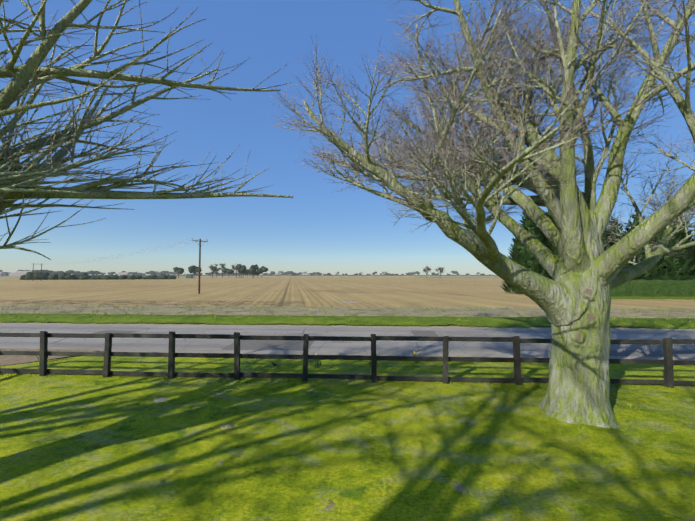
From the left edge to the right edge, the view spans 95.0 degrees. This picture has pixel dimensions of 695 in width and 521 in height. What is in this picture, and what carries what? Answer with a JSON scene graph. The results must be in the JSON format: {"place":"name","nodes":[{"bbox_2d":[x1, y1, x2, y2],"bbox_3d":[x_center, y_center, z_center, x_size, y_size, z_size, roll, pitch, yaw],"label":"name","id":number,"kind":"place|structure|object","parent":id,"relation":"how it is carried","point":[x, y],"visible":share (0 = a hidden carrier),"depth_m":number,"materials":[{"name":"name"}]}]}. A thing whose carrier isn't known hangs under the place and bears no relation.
{"place":"outdoors","nodes":[
{"label":"outdoors","id":0,"kind":"place"},
{"bbox_2d":[0,348,98,365],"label":"driveway","id":1,"kind":"structure","parent":0,"point":[10,359],"depth_m":10.44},
{"bbox_2d":[0,276,197,276],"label":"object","id":2,"kind":"structure","parent":0,"point":[20,276],"depth_m":477.75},
{"bbox_2d":[0,356,694,520],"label":"lawn ground","id":3,"kind":"structure","parent":0,"point":[155,450],"depth_m":5.00,"materials":[{"name":"green plant"}]},
{"bbox_2d":[0,0,292,259],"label":"bare tree","id":4,"kind":"object","parent":3,"relation":"on","point":[18,180],"visible":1,"depth_m":3.80,"materials":[{"name":"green plant"}]},
{"bbox_2d":[153,398,167,401],"bbox_3d":[-4.022,3.039,6.867,0.492,0.107,0.306,0,-3,3],"label":"flat stone","id":5,"kind":"object","parent":3,"relation":"on","point":[159,399],"visible":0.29,"depth_m":6.85,"materials":[{"name":"grey stone"}]},
{"bbox_2d":[44,384,490,509],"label":"thatch heaps","id":6,"kind":"object","parent":3,"relation":"on","point":[458,486],"visible":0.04,"depth_m":4.07,"materials":[{"name":"beige plant"}]},
{"bbox_2d":[309,353,321,368],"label":"daffodil plant leaves","id":7,"kind":"object","parent":3,"relation":"on","point":[316,365],"visible":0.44,"depth_m":9.21,"materials":[{"name":"green plant"}]},
{"bbox_2d":[0,331,694,387],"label":"post and rail fence","id":8,"kind":"object","parent":3,"relation":"on","point":[667,361],"visible":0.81,"depth_m":8.16,"materials":[{"name":"black wood"}]},
{"bbox_2d":[270,0,694,428],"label":"bare tree","id":9,"kind":"object","parent":3,"relation":"on","point":[573,230],"visible":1,"depth_m":6.02,"materials":[{"name":"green plant"}]},
{"bbox_2d":[575,281,605,338],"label":"tree knots","id":10,"kind":"object","parent":9,"relation":"attached to","point":[591,317],"visible":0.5,"depth_m":5.95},
{"bbox_2d":[510,384,666,447],"bbox_3d":[4.502,2.962,6.328,2.729,0.132,2.736,0,-3,3],"label":"grass plant","id":11,"kind":"object","parent":3,"relation":"on","point":[579,424],"visible":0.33,"depth_m":5.83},
{"bbox_2d":[0,276,694,326],"bbox_3d":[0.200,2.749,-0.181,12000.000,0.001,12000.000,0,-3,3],"label":"ground","id":12,"kind":"structure","parent":0,"point":[391,291],"depth_m":46.62,"materials":[{"name":"soil"}]},
{"bbox_2d":[0,271,129,275],"bbox_3d":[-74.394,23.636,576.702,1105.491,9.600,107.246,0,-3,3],"label":"farm buildings","id":13,"kind":"structure","parent":12,"relation":"on","point":[18,273],"depth_m":558.15,"materials":[{"name":"white"}]},
{"bbox_2d":[20,272,176,279],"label":"hedgerow bush","id":14,"kind":"object","parent":12,"relation":"on","point":[58,276],"visible":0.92,"depth_m":177.20,"materials":[{"name":"green plant"}]},
{"bbox_2d":[192,239,207,293],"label":"telegraph pole","id":15,"kind":"object","parent":12,"relation":"on","point":[200,241],"visible":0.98,"depth_m":46.76,"materials":[{"name":"brown wood"}]},
{"bbox_2d":[33,238,206,263],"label":"power line wires","id":16,"kind":"object","parent":15,"relation":"attached to","point":[138,250],"visible":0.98,"depth_m":61.48,"materials":[{"name":"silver metal"}]},
{"bbox_2d":[94,266,440,277],"bbox_3d":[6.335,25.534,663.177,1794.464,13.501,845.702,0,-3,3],"label":"tree trunks","id":17,"kind":"object","parent":12,"relation":"on","point":[264,275],"visible":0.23,"depth_m":261.60,"materials":[{"name":"brown"}]},
{"bbox_2d":[0,264,496,275],"bbox_3d":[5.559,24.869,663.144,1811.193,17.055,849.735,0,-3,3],"label":"treeline","id":18,"kind":"object","parent":17,"relation":"attached to","point":[226,271],"visible":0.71,"depth_m":691.00,"materials":[{"name":"green plant"}]},
{"bbox_2d":[133,263,479,275],"bbox_3d":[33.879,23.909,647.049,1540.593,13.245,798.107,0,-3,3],"label":"distant trees","id":19,"kind":"object","parent":17,"relation":"attached to","point":[211,267],"visible":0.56,"depth_m":288.36,"materials":[{"name":"green plant"}]},
{"bbox_2d":[0,303,692,520],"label":"grass tufts","id":20,"kind":"object","parent":12,"relation":"on","point":[213,316],"depth_m":18.19,"materials":[{"name":"green plant"}]},
{"bbox_2d":[500,209,694,292],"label":"conifer trees","id":21,"kind":"object","parent":12,"relation":"on","point":[671,267],"visible":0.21,"depth_m":44.34,"materials":[{"name":"green plant"}]},
{"bbox_2d":[0,321,694,359],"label":"road","id":22,"kind":"structure","parent":0,"point":[433,348],"depth_m":13.71,"materials":[{"name":"grey asphalt"}]},
{"bbox_2d":[91,330,136,333],"bbox_3d":[-11.083,3.414,14.997,1.800,0.001,1.300,0,-3,3],"label":"road repair patch","id":23,"kind":"object","parent":22,"relation":"on","point":[109,331],"depth_m":15.12,"materials":[{"name":"grey asphalt"}]},
{"bbox_2d":[223,340,313,350],"bbox_3d":[-3.008,3.303,12.502,3.200,0.001,1.800,0,-3,3],"label":"road repair patch","id":24,"kind":"object","parent":22,"relation":"on","point":[271,344],"depth_m":12.34,"materials":[{"name":"grey asphalt"}]},
{"bbox_2d":[410,330,437,335],"bbox_3d":[3.586,3.411,14.942,1.100,0.001,1.400,0,-3,3],"label":"road repair patch","id":25,"kind":"object","parent":22,"relation":"on","point":[423,333],"depth_m":14.86,"materials":[{"name":"grey asphalt"}]},
{"bbox_2d":[609,350,694,356],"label":"road repair patch","id":26,"kind":"object","parent":22,"relation":"on","point":[651,353],"depth_m":11.09,"materials":[{"name":"grey asphalt"}]},
{"bbox_2d":[0,314,694,328],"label":"verge ground","id":27,"kind":"structure","parent":0,"point":[682,323],"depth_m":18.01,"materials":[{"name":"green plant"}]},
{"bbox_2d":[0,305,694,317],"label":"grass verge","id":28,"kind":"structure","parent":0,"point":[386,311],"depth_m":23.01,"materials":[{"name":"brown plant"}]},
{"bbox_2d":[0,0,694,274],"label":"sky","id":29,"kind":"structure","parent":0,"point":[317,229],"materials":[{"name":"blue"}]},
{"bbox_2d":[611,296,694,298],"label":"grass strip","id":30,"kind":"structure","parent":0,"point":[620,297],"depth_m":38.12,"materials":[{"name":"green plant"}]},
{"bbox_2d":[611,279,694,296],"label":"clipped hedge","id":31,"kind":"object","parent":30,"relation":"on","point":[656,288],"visible":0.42,"depth_m":39.82,"materials":[{"name":"green plant"}]}
]}

